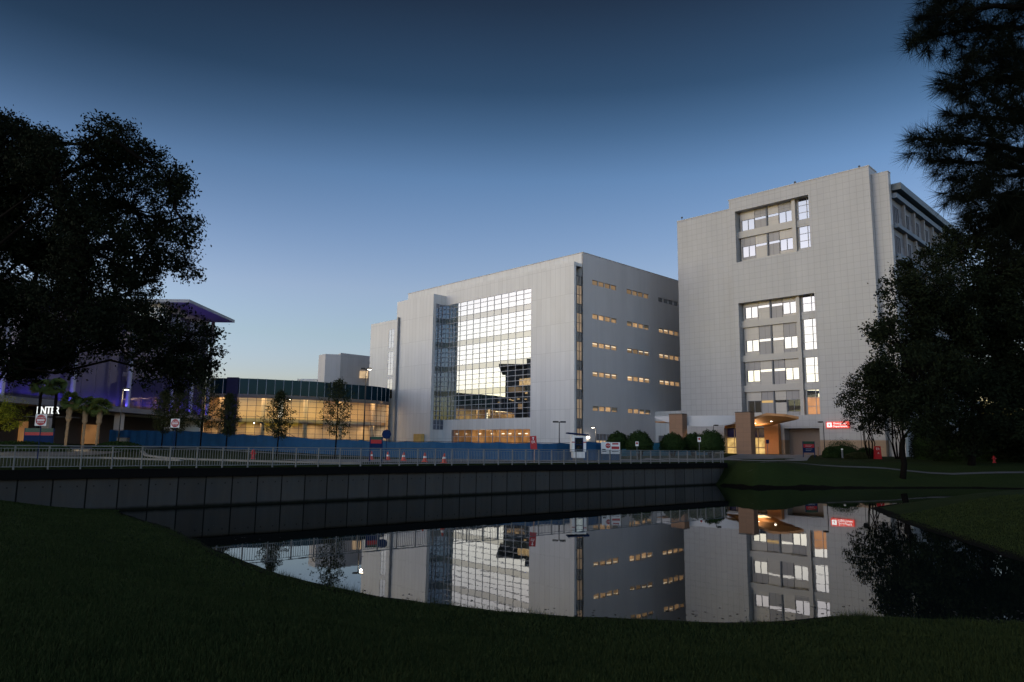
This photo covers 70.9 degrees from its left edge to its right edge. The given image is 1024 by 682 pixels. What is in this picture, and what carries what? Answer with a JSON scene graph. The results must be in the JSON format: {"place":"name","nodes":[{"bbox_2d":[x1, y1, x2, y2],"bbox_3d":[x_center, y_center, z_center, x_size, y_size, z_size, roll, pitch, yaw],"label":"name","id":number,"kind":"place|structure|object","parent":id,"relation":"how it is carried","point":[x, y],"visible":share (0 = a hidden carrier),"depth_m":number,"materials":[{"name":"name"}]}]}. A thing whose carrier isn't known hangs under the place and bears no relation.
{"place":"outdoors","nodes":[
{"label":"outdoors","id":0,"kind":"place"},
{"bbox_2d":[0,446,157,455],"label":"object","id":1,"kind":"structure","parent":0,"point":[85,452],"depth_m":61.62,"materials":[{"name":"concrete"}]},
{"bbox_2d":[23,428,54,443],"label":"wayfinding sign","id":2,"kind":"object","parent":1,"relation":"on","point":[32,434],"visible":0.74,"depth_m":67.31,"materials":[{"name":"blue metal"}]},
{"bbox_2d":[118,388,129,440],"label":"street lamp","id":3,"kind":"object","parent":1,"relation":"on","point":[121,411],"visible":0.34,"depth_m":69.68,"materials":[{"name":"black metal"}]},
{"bbox_2d":[165,447,356,456],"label":"pavement","id":4,"kind":"structure","parent":0,"point":[256,452],"depth_m":72.98,"materials":[{"name":"grey concrete"}]},
{"bbox_2d":[0,444,1023,681],"bbox_3d":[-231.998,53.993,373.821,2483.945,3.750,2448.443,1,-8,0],"label":"ground","id":5,"kind":"structure","parent":0,"point":[781,473],"depth_m":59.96,"materials":[{"name":"green plant"}]},
{"bbox_2d":[0,392,31,431],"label":"lime tree","id":6,"kind":"object","parent":5,"relation":"on","point":[4,416],"visible":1,"depth_m":61.25,"materials":[{"name":"green plant"}]},
{"bbox_2d":[0,440,73,451],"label":"shrub","id":7,"kind":"object","parent":5,"relation":"on","point":[11,442],"visible":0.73,"depth_m":64.90,"materials":[{"name":"green plant"}]},
{"bbox_2d":[29,379,50,427],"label":"palm tree","id":8,"kind":"object","parent":5,"relation":"on","point":[35,388],"visible":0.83,"depth_m":71.67,"materials":[{"name":"green plant"}]},
{"bbox_2d":[35,414,46,458],"bbox_3d":[-30.576,6.188,46.520,0.740,2.870,0.112,1,-8,0],"label":"do not enter sign","id":9,"kind":"object","parent":5,"relation":"on","point":[40,420],"visible":1,"depth_m":46.62,"materials":[{"name":"white metal"}]},
{"bbox_2d":[44,378,68,427],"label":"palm tree","id":10,"kind":"object","parent":5,"relation":"on","point":[61,383],"visible":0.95,"depth_m":72.46,"materials":[{"name":"green plant"}]},
{"bbox_2d":[59,391,82,446],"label":"palm tree","id":11,"kind":"object","parent":5,"relation":"on","point":[66,402],"visible":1,"depth_m":71.42,"materials":[{"name":"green plant"}]},
{"bbox_2d":[78,396,97,447],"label":"palm tree","id":12,"kind":"object","parent":5,"relation":"on","point":[85,408],"visible":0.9,"depth_m":72.37,"materials":[{"name":"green plant"}]},
{"bbox_2d":[1,456,182,460],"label":"kerb","id":13,"kind":"structure","parent":5,"relation":"on","point":[91,458],"depth_m":48.72,"materials":[{"name":"concrete"}]},
{"bbox_2d":[89,397,113,444],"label":"palm tree","id":14,"kind":"object","parent":5,"relation":"on","point":[98,410],"visible":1,"depth_m":72.34,"materials":[{"name":"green plant"}]},
{"bbox_2d":[0,104,230,396],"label":"oak tree","id":15,"kind":"object","parent":5,"relation":"on","point":[61,249],"visible":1,"depth_m":23.61,"materials":[{"name":"green plant"}]},
{"bbox_2d":[0,277,234,443],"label":"glass hall","id":16,"kind":"structure","parent":5,"relation":"on","point":[109,380],"depth_m":94.29,"materials":[{"name":"glass"}]},
{"bbox_2d":[17,421,28,441],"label":"lit window","id":17,"kind":"structure","parent":16,"relation":"in","point":[21,429],"depth_m":84.26,"materials":[{"name":"brown glass"}]},
{"bbox_2d":[23,406,79,417],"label":"enter sign","id":18,"kind":"object","parent":16,"relation":"attached to","point":[51,413],"visible":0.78,"depth_m":74.63,"materials":[{"name":"white metal"}]},
{"bbox_2d":[81,424,99,443],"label":"lit window","id":19,"kind":"structure","parent":16,"relation":"in","point":[90,431],"depth_m":97.97,"materials":[{"name":"brown glass"}]},
{"bbox_2d":[90,440,145,451],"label":"shrub","id":20,"kind":"object","parent":5,"relation":"on","point":[121,443],"visible":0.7,"depth_m":67.62,"materials":[{"name":"green plant"}]},
{"bbox_2d":[146,389,175,448],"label":"young tree","id":21,"kind":"object","parent":5,"relation":"on","point":[163,409],"visible":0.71,"depth_m":74.90,"materials":[{"name":"green plant"}]},
{"bbox_2d":[171,419,179,453],"bbox_3d":[-28.700,8.159,61.092,0.740,3.077,0.112,1,-8,0],"label":"do not enter sign","id":22,"kind":"object","parent":5,"relation":"on","point":[175,423],"visible":1,"depth_m":61.20,"materials":[{"name":"white metal"}]},
{"bbox_2d":[158,386,193,449],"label":"young tree","id":23,"kind":"object","parent":5,"relation":"on","point":[178,401],"visible":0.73,"depth_m":73.84,"materials":[{"name":"green plant"}]},
{"bbox_2d":[183,366,225,454],"bbox_3d":[-27.550,6.084,64.019,3.452,8.191,3.374,-1,-9,13],"label":"young tree","id":24,"kind":"object","parent":5,"relation":"on","point":[205,402],"visible":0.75,"depth_m":64.01,"materials":[{"name":"green plant"}]},
{"bbox_2d":[211,393,243,451],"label":"young tree","id":25,"kind":"object","parent":5,"relation":"on","point":[228,399],"visible":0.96,"depth_m":72.70,"materials":[{"name":"green plant"}]},
{"bbox_2d":[109,430,361,455],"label":"construction fence","id":26,"kind":"object","parent":5,"relation":"on","point":[154,438],"visible":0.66,"depth_m":79.09,"materials":[{"name":"blue fabric"}]},
{"bbox_2d":[140,447,361,463],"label":"kerb","id":27,"kind":"structure","parent":5,"relation":"on","point":[155,456],"depth_m":46.05,"materials":[{"name":"concrete"}]},
{"bbox_2d":[260,389,296,455],"bbox_3d":[-20.687,7.273,63.791,3.107,6.038,2.929,1,-8,0],"label":"young tree","id":28,"kind":"object","parent":5,"relation":"on","point":[280,400],"visible":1,"depth_m":63.67,"materials":[{"name":"green plant"}]},
{"bbox_2d":[203,377,389,440],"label":"atrium","id":29,"kind":"object","parent":5,"relation":"on","point":[254,396],"visible":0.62,"depth_m":129.99,"materials":[{"name":"yellow glass"}]},
{"bbox_2d":[297,353,369,385],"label":"distant block","id":30,"kind":"structure","parent":5,"relation":"on","point":[346,367],"depth_m":163.40,"materials":[{"name":"grey concrete"}]},
{"bbox_2d":[318,378,354,458],"bbox_3d":[-14.201,6.199,57.910,3.472,6.719,3.208,-7,-11,43],"label":"young tree","id":31,"kind":"object","parent":5,"relation":"on","point":[339,384],"visible":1,"depth_m":57.75,"materials":[{"name":"green plant"}]},
{"bbox_2d":[0,463,727,509],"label":"retaining wall","id":32,"kind":"structure","parent":5,"relation":"on","point":[137,488],"depth_m":39.71,"materials":[{"name":"concrete"}]},
{"bbox_2d":[0,445,723,469],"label":"railing","id":33,"kind":"object","parent":32,"relation":"on","point":[669,456],"visible":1,"depth_m":41.85,"materials":[{"name":"metal"}]},
{"bbox_2d":[361,368,371,439],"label":"street lamp","id":34,"kind":"object","parent":5,"relation":"on","point":[365,400],"visible":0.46,"depth_m":95.27,"materials":[{"name":"black metal"}]},
{"bbox_2d":[362,440,618,459],"bbox_3d":[-2.428,9.809,64.964,24.468,1.700,5.571,0,-8,5],"label":"construction fence","id":35,"kind":"object","parent":5,"relation":"on","point":[472,446],"visible":0.57,"depth_m":63.18,"materials":[{"name":"blue fabric"}]},
{"bbox_2d":[369,252,680,443],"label":"hospital block","id":36,"kind":"structure","parent":5,"relation":"on","point":[582,342],"depth_m":125.85,"materials":[{"name":"metal"}]},
{"bbox_2d":[387,379,391,398],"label":"window","id":37,"kind":"structure","parent":36,"relation":"in","point":[389,381],"depth_m":142.93,"materials":[{"name":"white glass"}]},
{"bbox_2d":[387,352,392,374],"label":"window","id":38,"kind":"structure","parent":36,"relation":"in","point":[390,354],"depth_m":143.81,"materials":[{"name":"white glass"}]},
{"bbox_2d":[388,329,393,347],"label":"window","id":39,"kind":"structure","parent":36,"relation":"in","point":[391,332],"depth_m":144.51,"materials":[{"name":"white glass"}]},
{"bbox_2d":[576,275,581,435],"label":"strip window","id":40,"kind":"structure","parent":36,"relation":"in","point":[578,278],"depth_m":113.79,"materials":[{"name":"beige glass"}]},
{"bbox_2d":[592,280,615,289],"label":"window","id":41,"kind":"structure","parent":36,"relation":"in","point":[601,284],"depth_m":120.01,"materials":[{"name":"yellow glass"}]},
{"bbox_2d":[592,314,615,322],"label":"window","id":42,"kind":"structure","parent":36,"relation":"in","point":[594,316],"depth_m":119.13,"materials":[{"name":"yellow"}]},
{"bbox_2d":[592,342,615,350],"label":"window","id":43,"kind":"structure","parent":36,"relation":"in","point":[594,344],"depth_m":118.49,"materials":[{"name":"yellow glass"}]},
{"bbox_2d":[593,372,616,378],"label":"window","id":44,"kind":"structure","parent":36,"relation":"in","point":[595,374],"depth_m":117.93,"materials":[{"name":"yellow"}]},
{"bbox_2d":[593,406,616,411],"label":"window","id":45,"kind":"structure","parent":36,"relation":"in","point":[595,408],"depth_m":116.94,"materials":[{"name":"yellow"}]},
{"bbox_2d":[627,289,647,298],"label":"window","id":46,"kind":"structure","parent":36,"relation":"in","point":[628,291],"depth_m":126.41,"materials":[{"name":"yellow glass"}]},
{"bbox_2d":[627,321,647,329],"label":"window","id":47,"kind":"structure","parent":36,"relation":"in","point":[628,323],"depth_m":125.49,"materials":[{"name":"yellow"}]},
{"bbox_2d":[627,348,648,355],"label":"window","id":48,"kind":"structure","parent":36,"relation":"in","point":[629,350],"depth_m":124.79,"materials":[{"name":"yellow glass"}]},
{"bbox_2d":[628,376,648,382],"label":"window","id":49,"kind":"structure","parent":36,"relation":"in","point":[629,377],"depth_m":124.39,"materials":[{"name":"yellow"}]},
{"bbox_2d":[628,409,649,414],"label":"window","id":50,"kind":"structure","parent":36,"relation":"in","point":[636,411],"depth_m":123.38,"materials":[{"name":"yellow glass"}]},
{"bbox_2d":[660,380,678,385],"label":"window","id":51,"kind":"structure","parent":36,"relation":"in","point":[661,381],"depth_m":130.90,"materials":[{"name":"yellow"}]},
{"bbox_2d":[108,483,1023,624],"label":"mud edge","id":52,"kind":"object","parent":5,"relation":"on","point":[1005,553],"visible":0.65,"depth_m":24.77,"materials":[{"name":"brown soil"}]},
{"bbox_2d":[606,431,627,449],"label":"clipped tree","id":53,"kind":"object","parent":5,"relation":"on","point":[621,437],"visible":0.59,"depth_m":84.43,"materials":[{"name":"green plant"}]},
{"bbox_2d":[625,429,653,457],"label":"clipped tree","id":54,"kind":"object","parent":5,"relation":"on","point":[644,440],"visible":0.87,"depth_m":82.32,"materials":[{"name":"green plant"}]},
{"bbox_2d":[621,443,707,455],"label":"construction fence","id":55,"kind":"object","parent":5,"relation":"on","point":[656,446],"visible":0.08,"depth_m":92.14,"materials":[{"name":"teal fabric"}]},
{"bbox_2d":[655,411,680,442],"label":"link annex","id":56,"kind":"object","parent":5,"relation":"on","point":[661,429],"visible":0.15,"depth_m":125.28,"materials":[{"name":"white concrete"}]},
{"bbox_2d":[659,431,686,451],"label":"clipped tree","id":57,"kind":"object","parent":5,"relation":"on","point":[672,441],"visible":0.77,"depth_m":84.30,"materials":[{"name":"green plant"}]},
{"bbox_2d":[669,413,686,437],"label":"entrance pillar","id":58,"kind":"structure","parent":5,"relation":"on","point":[677,424],"depth_m":105.14,"materials":[{"name":"brown stone"}]},
{"bbox_2d":[683,432,698,456],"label":"clipped tree","id":59,"kind":"object","parent":5,"relation":"on","point":[690,439],"visible":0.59,"depth_m":85.43,"materials":[{"name":"green plant"}]},
{"bbox_2d":[696,429,725,457],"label":"clipped tree","id":60,"kind":"object","parent":5,"relation":"on","point":[712,440],"visible":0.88,"depth_m":82.22,"materials":[{"name":"green plant"}]},
{"bbox_2d":[735,412,755,453],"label":"entrance pillar","id":61,"kind":"structure","parent":5,"relation":"on","point":[745,432],"depth_m":98.68,"materials":[{"name":"brown stone"}]},
{"bbox_2d":[677,165,980,456],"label":"hospital tower","id":62,"kind":"structure","parent":5,"relation":"on","point":[777,303],"depth_m":108.22,"materials":[{"name":"beige stone"}]},
{"bbox_2d":[655,413,798,427],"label":"entrance canopy","id":63,"kind":"object","parent":62,"relation":"attached to","point":[766,419],"visible":0.8,"depth_m":103.44,"materials":[{"name":"white metal"}]},
{"bbox_2d":[742,218,754,230],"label":"window","id":64,"kind":"structure","parent":62,"relation":"in","point":[748,224],"depth_m":114.99,"materials":[{"name":"white glass"}]},
{"bbox_2d":[742,244,755,257],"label":"window","id":65,"kind":"structure","parent":62,"relation":"in","point":[748,251],"depth_m":114.40,"materials":[{"name":"white glass"}]},
{"bbox_2d":[745,306,758,318],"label":"window","id":66,"kind":"structure","parent":62,"relation":"in","point":[750,312],"depth_m":112.93,"materials":[{"name":"white glass"}]},
{"bbox_2d":[746,339,759,351],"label":"window","id":67,"kind":"structure","parent":62,"relation":"in","point":[751,345],"depth_m":112.16,"materials":[{"name":"white glass"}]},
{"bbox_2d":[747,370,760,381],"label":"window","id":68,"kind":"structure","parent":62,"relation":"in","point":[752,375],"depth_m":111.49,"materials":[{"name":"white glass"}]},
{"bbox_2d":[748,400,761,412],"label":"window","id":69,"kind":"structure","parent":62,"relation":"in","point":[753,406],"depth_m":110.80,"materials":[{"name":"grey glass"}]},
{"bbox_2d":[779,210,791,222],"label":"window","id":70,"kind":"structure","parent":62,"relation":"in","point":[785,216],"depth_m":110.80,"materials":[{"name":"white glass"}]},
{"bbox_2d":[780,237,792,250],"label":"window","id":71,"kind":"structure","parent":62,"relation":"in","point":[785,244],"depth_m":110.18,"materials":[{"name":"white glass"}]},
{"bbox_2d":[783,301,795,314],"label":"window","id":72,"kind":"structure","parent":62,"relation":"in","point":[788,307],"depth_m":108.74,"materials":[{"name":"white glass"}]},
{"bbox_2d":[784,336,797,348],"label":"window","id":73,"kind":"structure","parent":62,"relation":"in","point":[790,341],"depth_m":108.01,"materials":[{"name":"white glass"}]},
{"bbox_2d":[785,367,798,379],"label":"window","id":74,"kind":"structure","parent":62,"relation":"in","point":[792,373],"depth_m":107.29,"materials":[{"name":"white glass"}]},
{"bbox_2d":[787,399,800,411],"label":"window","id":75,"kind":"structure","parent":62,"relation":"in","point":[793,405],"depth_m":106.61,"materials":[{"name":"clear glass"}]},
{"bbox_2d":[797,197,808,219],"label":"stair window","id":76,"kind":"structure","parent":62,"relation":"in","point":[803,204],"depth_m":108.87,"materials":[{"name":"white glass"}]},
{"bbox_2d":[799,225,810,248],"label":"stair window","id":77,"kind":"structure","parent":62,"relation":"in","point":[804,232],"depth_m":108.23,"materials":[{"name":"white glass"}]},
{"bbox_2d":[802,294,814,311],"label":"stair window","id":78,"kind":"structure","parent":62,"relation":"in","point":[808,302],"depth_m":106.71,"materials":[{"name":"white glass"}]},
{"bbox_2d":[803,318,816,349],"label":"stair window","id":79,"kind":"structure","parent":62,"relation":"in","point":[809,325],"depth_m":106.04,"materials":[{"name":"white glass"}]},
{"bbox_2d":[805,357,818,381],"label":"stair window","id":80,"kind":"structure","parent":62,"relation":"in","point":[811,363],"depth_m":105.26,"materials":[{"name":"white glass"}]},
{"bbox_2d":[806,389,819,414],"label":"stair window","id":81,"kind":"structure","parent":62,"relation":"in","point":[813,402],"depth_m":104.57,"materials":[{"name":"orange glass"}]},
{"bbox_2d":[826,421,849,427],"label":"emergency sign","id":82,"kind":"object","parent":62,"relation":"attached to","point":[834,425],"visible":0.94,"depth_m":100.49,"materials":[{"name":"red"}]},
{"bbox_2d":[892,205,902,225],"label":"wing window","id":83,"kind":"structure","parent":62,"relation":"in","point":[896,219],"depth_m":101.73,"materials":[{"name":"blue glass"}]},
{"bbox_2d":[894,235,904,255],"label":"wing window","id":84,"kind":"structure","parent":62,"relation":"in","point":[898,249],"depth_m":101.12,"materials":[{"name":"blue glass"}]},
{"bbox_2d":[822,446,839,457],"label":"shrub","id":85,"kind":"object","parent":5,"relation":"on","point":[830,452],"visible":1,"depth_m":86.04,"materials":[{"name":"green plant"}]},
{"bbox_2d":[825,439,859,456],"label":"shrub","id":86,"kind":"object","parent":5,"relation":"on","point":[847,449],"visible":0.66,"depth_m":87.51,"materials":[{"name":"green plant"}]},
{"bbox_2d":[844,452,869,458],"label":"shrub","id":87,"kind":"object","parent":5,"relation":"on","point":[857,455],"visible":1,"depth_m":84.52,"materials":[{"name":"green plant"}]},
{"bbox_2d":[833,357,893,458],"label":"crape myrtle","id":88,"kind":"object","parent":5,"relation":"on","point":[851,393],"visible":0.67,"depth_m":84.50,"materials":[{"name":"green plant"}]},
{"bbox_2d":[874,446,881,458],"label":"standing board","id":89,"kind":"object","parent":5,"relation":"on","point":[877,453],"visible":0.99,"depth_m":82.96,"materials":[{"name":"red paint"}]},
{"bbox_2d":[859,371,920,458],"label":"crape myrtle","id":90,"kind":"object","parent":5,"relation":"on","point":[879,431],"visible":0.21,"depth_m":84.62,"materials":[{"name":"green plant"}]},
{"bbox_2d":[855,238,1000,478],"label":"shade tree","id":91,"kind":"object","parent":5,"relation":"on","point":[920,350],"visible":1,"depth_m":66.31,"materials":[{"name":"green plant"}]},
{"bbox_2d":[908,418,953,459],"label":"shrub","id":92,"kind":"object","parent":5,"relation":"on","point":[919,449],"visible":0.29,"depth_m":83.52,"materials":[{"name":"green plant"}]},
{"bbox_2d":[891,0,1023,270],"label":"pine tree","id":93,"kind":"object","parent":5,"relation":"on","point":[995,162],"visible":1,"depth_m":8.73,"materials":[{"name":"green plant"}]},
{"bbox_2d":[919,208,1023,465],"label":"shade tree","id":94,"kind":"object","parent":5,"relation":"on","point":[1002,334],"visible":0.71,"depth_m":70.72,"materials":[{"name":"green plant"}]},
{"bbox_2d":[953,186,1023,461],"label":"shade tree","id":95,"kind":"object","parent":5,"relation":"on","point":[1010,451],"visible":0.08,"depth_m":76.01,"materials":[{"name":"green plant"}]},
{"bbox_2d":[0,0,1023,412],"label":"sky","id":96,"kind":"structure","parent":0,"point":[353,158],"materials":[{"name":"blue"}]},
{"bbox_2d":[384,461,674,463],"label":"sidewalk","id":97,"kind":"structure","parent":0,"point":[528,462],"depth_m":51.84,"materials":[{"name":"grey concrete"}]},
{"bbox_2d":[530,436,536,455],"bbox_3d":[1.570,7.947,52.794,0.549,1.964,0.110,1,-8,0],"label":"leaning red sign","id":98,"kind":"object","parent":97,"relation":"on","point":[533,442],"visible":0.98,"depth_m":52.81,"materials":[{"name":"metal"}]},
{"bbox_2d":[281,454,810,461],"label":"road","id":99,"kind":"structure","parent":0,"point":[763,456],"depth_m":70.32,"materials":[{"name":"grey asphalt"}]},
{"bbox_2d":[369,437,382,461],"bbox_3d":[-9.390,7.473,49.620,0.900,1.725,0.090,1,-8,0],"label":"wayfinding sign","id":100,"kind":"object","parent":99,"relation":"on","point":[374,441],"visible":0.84,"depth_m":49.63,"materials":[{"name":"blue metal"}]},
{"bbox_2d":[382,429,390,459],"bbox_3d":[-9.343,7.732,53.417,0.720,2.310,0.080,1,-8,0],"label":"sign back","id":101,"kind":"object","parent":99,"relation":"on","point":[386,434],"visible":0.96,"depth_m":53.48,"materials":[{"name":"blue paint"}]},
{"bbox_2d":[566,432,588,460],"bbox_3d":[5.689,9.192,62.560,1.800,2.420,1.550,1,-8,-4],"label":"guard booth","id":102,"kind":"object","parent":99,"relation":"on","point":[580,444],"visible":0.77,"depth_m":62.03,"materials":[{"name":"white paint"}]},
{"bbox_2d":[575,438,582,450],"bbox_3d":[5.786,8.961,62.039,0.740,1.210,0.060,1,-8,-4],"label":"window","id":103,"kind":"structure","parent":102,"relation":"in","point":[579,441],"depth_m":62.05,"materials":[{"name":"glass"}]},
{"bbox_2d":[601,442,619,459],"bbox_3d":[8.852,9.910,64.553,1.700,1.650,0.099,1,-8,0],"label":"site safety sign","id":104,"kind":"object","parent":99,"relation":"on","point":[606,447],"visible":0.99,"depth_m":64.56,"materials":[{"name":"white metal"}]},
{"bbox_2d":[802,441,814,456],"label":"wayfinding sign","id":105,"kind":"object","parent":99,"relation":"on","point":[809,446],"visible":0.96,"depth_m":86.58,"materials":[{"name":"blue metal"}]},
{"bbox_2d":[118,485,1023,625],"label":"water","id":106,"kind":"structure","parent":0,"point":[683,553],"depth_m":22.17,"materials":[{"name":"black liquid"}]},
{"bbox_2d":[747,462,1023,474],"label":"pavement","id":107,"kind":"structure","parent":0,"point":[922,471],"depth_m":68.30,"materials":[{"name":"concrete"}]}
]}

